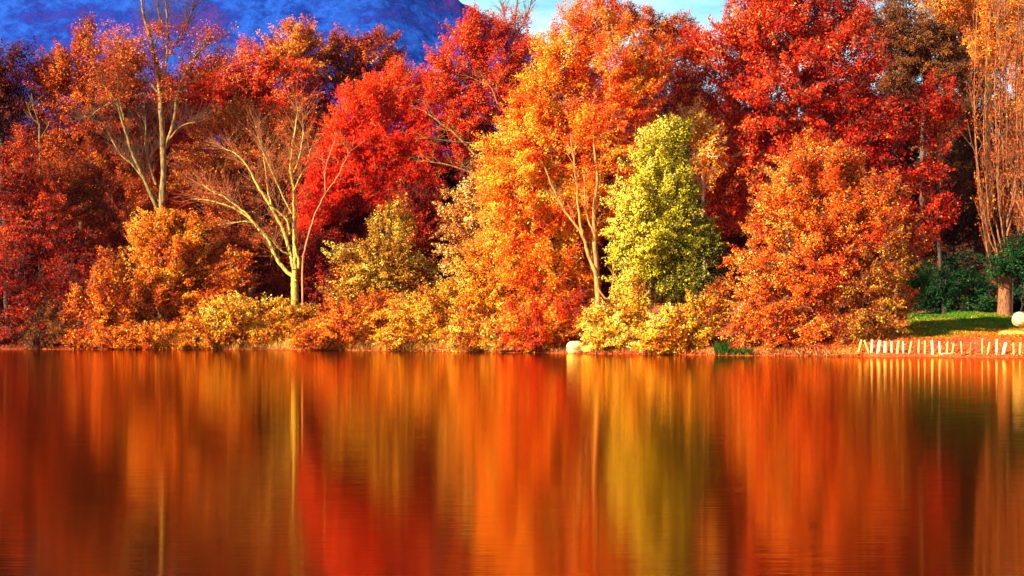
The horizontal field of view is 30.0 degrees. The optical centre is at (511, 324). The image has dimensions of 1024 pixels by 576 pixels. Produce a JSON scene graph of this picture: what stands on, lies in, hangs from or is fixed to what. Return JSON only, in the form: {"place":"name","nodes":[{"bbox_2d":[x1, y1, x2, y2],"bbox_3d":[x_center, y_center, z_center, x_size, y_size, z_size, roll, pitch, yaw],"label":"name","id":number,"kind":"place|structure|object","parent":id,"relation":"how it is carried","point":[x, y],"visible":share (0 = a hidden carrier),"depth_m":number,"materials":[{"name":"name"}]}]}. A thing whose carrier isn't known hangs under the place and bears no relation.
{"place":"outdoors","nodes":[
{"label":"outdoors","id":0,"kind":"place"},
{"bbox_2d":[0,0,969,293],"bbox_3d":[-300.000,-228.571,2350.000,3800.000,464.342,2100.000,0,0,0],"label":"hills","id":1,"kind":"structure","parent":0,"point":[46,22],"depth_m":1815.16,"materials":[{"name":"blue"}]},
{"bbox_2d":[0,349,1023,575],"bbox_3d":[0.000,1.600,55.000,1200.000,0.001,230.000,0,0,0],"label":"water","id":2,"kind":"structure","parent":0,"point":[126,462],"depth_m":21.80,"materials":[{"name":"orange liquid"}]},
{"bbox_2d":[0,294,1023,357],"bbox_3d":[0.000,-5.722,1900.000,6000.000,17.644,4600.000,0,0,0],"label":"ground","id":3,"kind":"structure","parent":0,"point":[964,343],"depth_m":97.59,"materials":[{"name":"brown plant"}]},
{"bbox_2d":[0,102,42,312],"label":"broadleaf tree","id":4,"kind":"object","parent":3,"relation":"on","point":[1,300],"visible":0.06,"depth_m":149.60,"materials":[{"name":"red plant"}]},
{"bbox_2d":[0,36,47,327],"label":"broadleaf tree","id":5,"kind":"object","parent":3,"relation":"on","point":[8,87],"visible":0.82,"depth_m":132.35,"materials":[{"name":"red plant"}]},
{"bbox_2d":[26,93,48,320],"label":"bare sapling","id":6,"kind":"object","parent":3,"relation":"on","point":[38,123],"visible":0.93,"depth_m":129.94,"materials":[{"name":"brown plant"}]},
{"bbox_2d":[3,296,81,348],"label":"shrub","id":7,"kind":"object","parent":3,"relation":"on","point":[55,330],"visible":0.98,"depth_m":121.96,"materials":[{"name":"red plant"}]},
{"bbox_2d":[1,104,90,311],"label":"broadleaf tree","id":8,"kind":"object","parent":3,"relation":"on","point":[36,267],"visible":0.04,"depth_m":154.71,"materials":[{"name":"red plant"}]},
{"bbox_2d":[0,239,94,346],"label":"shrub","id":9,"kind":"object","parent":3,"relation":"on","point":[24,298],"visible":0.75,"depth_m":122.84,"materials":[{"name":"red plant"}]},
{"bbox_2d":[0,119,128,319],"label":"broadleaf tree","id":10,"kind":"object","parent":3,"relation":"on","point":[37,238],"visible":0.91,"depth_m":127.14,"materials":[{"name":"red plant"}]},
{"bbox_2d":[15,12,161,324],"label":"broadleaf tree","id":11,"kind":"object","parent":3,"relation":"on","point":[55,82],"visible":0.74,"depth_m":132.85,"materials":[{"name":"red plant"}]},
{"bbox_2d":[51,245,145,349],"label":"shrub","id":12,"kind":"object","parent":3,"relation":"on","point":[105,313],"visible":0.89,"depth_m":121.46,"materials":[{"name":"orange plant"}]},
{"bbox_2d":[30,145,178,293],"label":"broadleaf tree","id":13,"kind":"object","parent":3,"relation":"on","point":[110,224],"visible":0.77,"depth_m":130.00,"materials":[{"name":"red plant"}]},
{"bbox_2d":[64,62,206,317],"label":"broadleaf tree","id":14,"kind":"object","parent":3,"relation":"on","point":[132,263],"visible":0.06,"depth_m":142.47,"materials":[{"name":"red plant"}]},
{"bbox_2d":[57,0,247,317],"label":"tall tree","id":15,"kind":"object","parent":3,"relation":"on","point":[128,51],"visible":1,"depth_m":128.82,"materials":[{"name":"orange plant"}]},
{"bbox_2d":[82,318,226,349],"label":"shrub","id":16,"kind":"object","parent":3,"relation":"on","point":[160,331],"visible":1,"depth_m":120.16,"materials":[{"name":"orange plant"}]},
{"bbox_2d":[114,55,230,217],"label":"broadleaf tree","id":17,"kind":"object","parent":3,"relation":"on","point":[198,103],"visible":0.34,"depth_m":136.33,"materials":[{"name":"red plant"}]},
{"bbox_2d":[107,53,260,303],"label":"broadleaf tree","id":18,"kind":"object","parent":3,"relation":"on","point":[197,206],"visible":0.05,"depth_m":148.90,"materials":[{"name":"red plant"}]},
{"bbox_2d":[121,205,262,334],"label":"shrub","id":19,"kind":"object","parent":3,"relation":"on","point":[177,279],"visible":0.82,"depth_m":123.62,"materials":[{"name":"orange plant"}]},
{"bbox_2d":[166,96,328,230],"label":"broadleaf tree","id":20,"kind":"object","parent":3,"relation":"on","point":[243,136],"visible":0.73,"depth_m":132.22,"materials":[{"name":"orange plant"}]},
{"bbox_2d":[199,177,308,322],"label":"shrub","id":21,"kind":"object","parent":3,"relation":"on","point":[272,279],"visible":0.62,"depth_m":126.61,"materials":[{"name":"red plant"}]},
{"bbox_2d":[179,290,329,349],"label":"shrub","id":22,"kind":"object","parent":3,"relation":"on","point":[225,316],"visible":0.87,"depth_m":120.30,"materials":[{"name":"yellow plant"}]},
{"bbox_2d":[165,73,344,306],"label":"bare tree","id":23,"kind":"object","parent":3,"relation":"on","point":[295,262],"visible":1,"depth_m":124.73,"materials":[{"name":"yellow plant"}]},
{"bbox_2d":[207,70,303,304],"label":"broadleaf tree","id":24,"kind":"object","parent":3,"relation":"on","point":[269,217],"visible":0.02,"depth_m":154.14,"materials":[{"name":"red plant"}]},
{"bbox_2d":[187,32,332,305],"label":"broadleaf tree","id":25,"kind":"object","parent":3,"relation":"on","point":[263,79],"visible":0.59,"depth_m":138.93,"materials":[{"name":"red plant"}]},
{"bbox_2d":[255,13,340,300],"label":"broadleaf tree","id":26,"kind":"object","parent":3,"relation":"on","point":[303,43],"visible":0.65,"depth_m":145.26,"materials":[{"name":"orange plant"}]},
{"bbox_2d":[249,64,385,314],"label":"broadleaf tree","id":27,"kind":"object","parent":3,"relation":"on","point":[354,224],"visible":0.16,"depth_m":142.50,"materials":[{"name":"red plant"}]},
{"bbox_2d":[283,226,361,327],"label":"shrub","id":28,"kind":"object","parent":3,"relation":"on","point":[319,271],"visible":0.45,"depth_m":125.31,"materials":[{"name":"red plant"}]},
{"bbox_2d":[286,142,360,317],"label":"broadleaf tree","id":29,"kind":"object","parent":3,"relation":"on","point":[306,220],"visible":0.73,"depth_m":130.66,"materials":[{"name":"red plant"}]},
{"bbox_2d":[301,128,362,322],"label":"bare sapling","id":30,"kind":"object","parent":3,"relation":"on","point":[302,274],"visible":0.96,"depth_m":123.37,"materials":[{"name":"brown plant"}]},
{"bbox_2d":[179,337,496,351],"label":"grass","id":31,"kind":"structure","parent":3,"relation":"on","point":[274,345],"depth_m":115.65,"materials":[{"name":"orange plant"}]},
{"bbox_2d":[283,285,412,350],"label":"shrub","id":32,"kind":"object","parent":3,"relation":"on","point":[337,324],"visible":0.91,"depth_m":115.79,"materials":[{"name":"orange plant"}]},
{"bbox_2d":[309,20,415,233],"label":"broadleaf tree","id":33,"kind":"object","parent":3,"relation":"on","point":[360,50],"visible":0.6,"depth_m":147.37,"materials":[{"name":"red plant"}]},
{"bbox_2d":[351,340,379,349],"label":"brushwood","id":34,"kind":"object","parent":3,"relation":"on","point":[363,344],"visible":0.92,"depth_m":115.39,"materials":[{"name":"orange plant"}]},
{"bbox_2d":[298,55,456,248],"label":"broadleaf tree","id":35,"kind":"object","parent":3,"relation":"on","point":[386,154],"visible":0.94,"depth_m":130.05,"materials":[{"name":"red plant"}]},
{"bbox_2d":[315,192,450,315],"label":"shrub","id":36,"kind":"object","parent":3,"relation":"on","point":[396,270],"visible":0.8,"depth_m":119.19,"materials":[{"name":"yellow plant"}]},
{"bbox_2d":[332,88,455,308],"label":"broadleaf tree","id":37,"kind":"object","parent":3,"relation":"on","point":[441,198],"visible":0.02,"depth_m":149.08,"materials":[{"name":"red plant"}]},
{"bbox_2d":[366,274,476,350],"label":"shrub","id":38,"kind":"object","parent":3,"relation":"on","point":[435,314],"visible":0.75,"depth_m":112.86,"materials":[{"name":"yellow plant"}]},
{"bbox_2d":[393,181,461,278],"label":"shrub","id":39,"kind":"object","parent":3,"relation":"on","point":[427,228],"visible":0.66,"depth_m":122.42,"materials":[{"name":"red plant"}]},
{"bbox_2d":[0,333,865,356],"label":"fallen leaves","id":40,"kind":"object","parent":3,"relation":"on","point":[619,351],"visible":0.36,"depth_m":100.94,"materials":[{"name":"orange plant"}]},
{"bbox_2d":[410,61,490,301],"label":"broadleaf tree","id":41,"kind":"object","parent":3,"relation":"on","point":[452,185],"visible":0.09,"depth_m":154.42,"materials":[{"name":"red plant"}]},
{"bbox_2d":[407,70,503,317],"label":"bare tree","id":42,"kind":"object","parent":3,"relation":"on","point":[461,141],"visible":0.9,"depth_m":124.98,"materials":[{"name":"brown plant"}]},
{"bbox_2d":[428,169,519,316],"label":"shrub","id":43,"kind":"object","parent":3,"relation":"on","point":[468,232],"visible":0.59,"depth_m":116.44,"materials":[{"name":"yellow plant"}]},
{"bbox_2d":[415,0,547,310],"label":"broadleaf tree","id":44,"kind":"object","parent":3,"relation":"on","point":[493,41],"visible":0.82,"depth_m":138.09,"materials":[{"name":"plant"}]},
{"bbox_2d":[432,213,548,351],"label":"shrub","id":45,"kind":"object","parent":3,"relation":"on","point":[494,294],"visible":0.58,"depth_m":109.34,"materials":[{"name":"orange plant"}]},
{"bbox_2d":[0,129,1019,303],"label":"undergrowth","id":46,"kind":"object","parent":3,"relation":"on","point":[655,281],"depth_m":162.25,"materials":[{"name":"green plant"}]},
{"bbox_2d":[491,0,539,293],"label":"bare tree","id":47,"kind":"object","parent":3,"relation":"on","point":[517,2],"visible":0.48,"depth_m":141.59,"materials":[{"name":"brown plant"}]},
{"bbox_2d":[499,350,535,352],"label":"driftwood","id":48,"kind":"object","parent":3,"relation":"on","point":[504,351],"visible":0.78,"depth_m":107.02,"materials":[{"name":"brown wood"}]},
{"bbox_2d":[458,40,610,303],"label":"broadleaf tree","id":49,"kind":"object","parent":3,"relation":"on","point":[585,224],"visible":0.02,"depth_m":142.54,"materials":[{"name":"orange plant"}]},
{"bbox_2d":[488,284,595,352],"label":"shrub","id":50,"kind":"object","parent":3,"relation":"on","point":[557,318],"visible":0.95,"depth_m":106.44,"materials":[{"name":"orange plant"}]},
{"bbox_2d":[567,341,583,352],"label":"boulder","id":51,"kind":"object","parent":3,"relation":"on","point":[574,346],"visible":0.78,"depth_m":104.82,"materials":[{"name":"yellow stone"}]},
{"bbox_2d":[466,0,696,324],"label":"broadleaf tree","id":52,"kind":"object","parent":3,"relation":"on","point":[636,70],"visible":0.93,"depth_m":107.99,"materials":[{"name":"orange plant"}]},
{"bbox_2d":[581,344,596,351],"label":"boulder","id":53,"kind":"object","parent":3,"relation":"on","point":[582,348],"visible":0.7,"depth_m":104.37,"materials":[{"name":"yellow stone"}]},
{"bbox_2d":[572,268,657,351],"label":"shrub","id":54,"kind":"object","parent":3,"relation":"on","point":[613,329],"visible":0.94,"depth_m":103.44,"materials":[{"name":"yellow plant"}]},
{"bbox_2d":[558,52,680,300],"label":"broadleaf tree","id":55,"kind":"object","parent":3,"relation":"on","point":[604,270],"visible":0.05,"depth_m":148.40,"materials":[{"name":"orange plant"}]},
{"bbox_2d":[604,0,701,305],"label":"broadleaf tree","id":56,"kind":"object","parent":3,"relation":"on","point":[665,25],"visible":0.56,"depth_m":134.20,"materials":[{"name":"orange plant"}]},
{"bbox_2d":[597,112,729,328],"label":"broadleaf tree","id":57,"kind":"object","parent":3,"relation":"on","point":[660,240],"visible":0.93,"depth_m":104.16,"materials":[{"name":"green plant"}]},
{"bbox_2d":[496,345,858,355],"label":"grass","id":58,"kind":"structure","parent":3,"relation":"on","point":[775,349],"depth_m":97.30,"materials":[{"name":"orange plant"}]},
{"bbox_2d":[626,269,741,354],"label":"shrub","id":59,"kind":"object","parent":3,"relation":"on","point":[704,323],"visible":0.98,"depth_m":99.92,"materials":[{"name":"yellow plant"}]},
{"bbox_2d":[632,74,747,295],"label":"broadleaf tree","id":60,"kind":"object","parent":3,"relation":"on","point":[710,270],"depth_m":154.08,"materials":[{"name":"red plant"}]},
{"bbox_2d":[637,60,754,307],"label":"broadleaf tree","id":61,"kind":"object","parent":3,"relation":"on","point":[736,240],"visible":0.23,"depth_m":117.43,"materials":[{"name":"orange plant"}]},
{"bbox_2d":[669,92,734,279],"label":"broadleaf tree","id":62,"kind":"object","parent":3,"relation":"on","point":[704,128],"visible":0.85,"depth_m":109.69,"materials":[{"name":"orange plant"}]},
{"bbox_2d":[708,340,730,354],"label":"reed tuft","id":63,"kind":"object","parent":3,"relation":"on","point":[722,347],"visible":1,"depth_m":98.17,"materials":[{"name":"green plant"}]},
{"bbox_2d":[727,346,754,354],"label":"reed tuft","id":64,"kind":"object","parent":3,"relation":"on","point":[735,351],"visible":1,"depth_m":97.42,"materials":[{"name":"green plant"}]},
{"bbox_2d":[697,0,828,300],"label":"broadleaf tree","id":65,"kind":"object","parent":3,"relation":"on","point":[726,110],"visible":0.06,"depth_m":142.28,"materials":[{"name":"red plant"}]},
{"bbox_2d":[662,0,927,312],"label":"broadleaf tree","id":66,"kind":"object","parent":3,"relation":"on","point":[814,44],"visible":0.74,"depth_m":110.82,"materials":[{"name":"red plant"}]},
{"bbox_2d":[718,122,940,351],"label":"broadleaf tree","id":67,"kind":"object","parent":3,"relation":"on","point":[849,225],"visible":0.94,"depth_m":97.33,"materials":[{"name":"orange plant"}]},
{"bbox_2d":[779,0,914,289],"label":"broadleaf tree","id":68,"kind":"object","parent":3,"relation":"on","point":[819,15],"visible":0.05,"depth_m":149.40,"materials":[{"name":"red plant"}]},
{"bbox_2d":[857,340,862,352],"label":"stake","id":69,"kind":"object","parent":3,"relation":"on","point":[860,345],"visible":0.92,"depth_m":94.60,"materials":[{"name":"yellow wood"}]},
{"bbox_2d":[870,340,873,352],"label":"stake","id":70,"kind":"object","parent":3,"relation":"on","point":[872,345],"visible":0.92,"depth_m":94.30,"materials":[{"name":"brown wood"}]},
{"bbox_2d":[825,217,920,347],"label":"shrub","id":71,"kind":"object","parent":3,"relation":"on","point":[864,324],"visible":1,"depth_m":96.20,"materials":[{"name":"orange leaves"},{"name":"dark bark"}]},
{"bbox_2d":[876,340,881,352],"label":"stake","id":72,"kind":"object","parent":3,"relation":"on","point":[879,346],"visible":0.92,"depth_m":94.02,"materials":[{"name":"brown wood"}]},
{"bbox_2d":[883,341,886,352],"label":"stake","id":73,"kind":"object","parent":3,"relation":"on","point":[884,346],"visible":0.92,"depth_m":94.07,"materials":[{"name":"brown wood"}]},
{"bbox_2d":[890,341,892,352],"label":"stake","id":74,"kind":"object","parent":3,"relation":"on","point":[891,346],"visible":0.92,"depth_m":94.04,"materials":[{"name":"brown wood"}]},
{"bbox_2d":[896,340,899,353],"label":"stake","id":75,"kind":"object","parent":3,"relation":"on","point":[898,347],"visible":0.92,"depth_m":93.95,"materials":[{"name":"yellow wood"}]},
{"bbox_2d":[908,341,912,353],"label":"stake","id":76,"kind":"object","parent":3,"relation":"on","point":[910,347],"visible":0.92,"depth_m":93.67,"materials":[{"name":"yellow wood"}]},
{"bbox_2d":[868,0,962,271],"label":"broadleaf tree","id":77,"kind":"object","parent":3,"relation":"on","point":[914,152],"visible":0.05,"depth_m":154.01,"materials":[{"name":"red plant"}]},
{"bbox_2d":[900,256,937,320],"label":"shrub","id":78,"kind":"object","parent":3,"relation":"on","point":[921,282],"visible":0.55,"depth_m":103.59,"materials":[{"name":"green plant"}]},
{"bbox_2d":[831,320,1023,356],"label":"fallen leaves","id":79,"kind":"object","parent":3,"relation":"on","point":[1016,340],"visible":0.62,"depth_m":95.14,"materials":[{"name":"orange plant"}]},
{"bbox_2d":[931,340,933,354],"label":"stake","id":80,"kind":"object","parent":3,"relation":"on","point":[932,347],"visible":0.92,"depth_m":92.85,"materials":[{"name":"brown wood"}]},
{"bbox_2d":[858,0,1007,266],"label":"broadleaf tree","id":81,"kind":"object","parent":3,"relation":"on","point":[937,39],"visible":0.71,"depth_m":127.14,"materials":[{"name":"brown plant"}]},
{"bbox_2d":[901,66,969,313],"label":"broadleaf tree","id":82,"kind":"object","parent":3,"relation":"on","point":[938,110],"visible":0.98,"depth_m":111.69,"materials":[{"name":"red plant"}]},
{"bbox_2d":[904,248,997,313],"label":"shrub","id":83,"kind":"object","parent":3,"relation":"on","point":[956,280],"visible":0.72,"depth_m":111.86,"materials":[{"name":"green plant"}]},
{"bbox_2d":[901,313,1023,336],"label":"fallen leaves","id":84,"kind":"object","parent":3,"relation":"on","point":[1020,335],"visible":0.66,"depth_m":100.32,"materials":[{"name":"orange plant"}]},
{"bbox_2d":[911,95,1014,301],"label":"broadleaf tree","id":85,"kind":"object","parent":3,"relation":"on","point":[970,213],"visible":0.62,"depth_m":121.42,"materials":[{"name":"red plant"}]},
{"bbox_2d":[907,0,1023,295],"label":"broadleaf tree","id":86,"kind":"object","parent":3,"relation":"on","point":[965,246],"visible":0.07,"depth_m":142.37,"materials":[{"name":"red plant"}]},
{"bbox_2d":[911,0,1023,309],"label":"broadleaf tree","id":87,"kind":"object","parent":3,"relation":"on","point":[945,9],"visible":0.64,"depth_m":117.62,"materials":[{"name":"orange plant"}]},
{"bbox_2d":[953,0,1023,315],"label":"poplar","id":88,"kind":"object","parent":3,"relation":"on","point":[1005,288],"visible":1,"depth_m":108.83,"materials":[{"name":"orange plant"}]},
{"bbox_2d":[975,226,1023,315],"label":"broadleaf tree","id":89,"kind":"object","parent":3,"relation":"on","point":[1006,266],"visible":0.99,"depth_m":108.22,"materials":[{"name":"green plant"}]},
{"bbox_2d":[982,8,1023,267],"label":"broadleaf tree","id":90,"kind":"object","parent":3,"relation":"on","point":[1010,197],"visible":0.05,"depth_m":149.80,"materials":[{"name":"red plant"}]},
{"bbox_2d":[1002,342,1007,353],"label":"stake","id":91,"kind":"object","parent":3,"relation":"on","point":[1004,347],"visible":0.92,"depth_m":91.37,"materials":[{"name":"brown wood"}]},
{"bbox_2d":[992,0,1023,230],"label":"poplar","id":92,"kind":"object","parent":3,"relation":"on","point":[1020,113],"visible":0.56,"depth_m":111.73,"materials":[{"name":"orange plant"}]},
{"bbox_2d":[998,330,1023,335],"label":"boulder","id":93,"kind":"object","parent":3,"relation":"on","point":[1011,332],"visible":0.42,"depth_m":96.68,"materials":[{"name":"yellow stone"}]},
{"bbox_2d":[1012,276,1023,311],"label":"shrub","id":94,"kind":"object","parent":3,"relation":"on","point":[1017,304],"visible":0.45,"depth_m":114.18,"materials":[{"name":"green plant"}]},
{"bbox_2d":[1012,312,1023,326],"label":"boulder","id":95,"kind":"object","parent":3,"relation":"on","point":[1018,319],"visible":1,"depth_m":98.68,"materials":[{"name":"yellow stone"}]},
{"bbox_2d":[1019,342,1021,354],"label":"stake","id":96,"kind":"object","parent":3,"relation":"on","point":[1020,347],"visible":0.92,"depth_m":91.09,"materials":[{"name":"yellow wood"}]},
{"bbox_2d":[459,0,1019,157],"label":"sky","id":97,"kind":"structure","parent":0,"point":[541,16],"materials":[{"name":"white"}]},
{"bbox_2d":[906,311,1023,337],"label":"grass","id":98,"kind":"structure","parent":0,"point":[953,315],"depth_m":104.16,"materials":[{"name":"green plant"}]}
]}

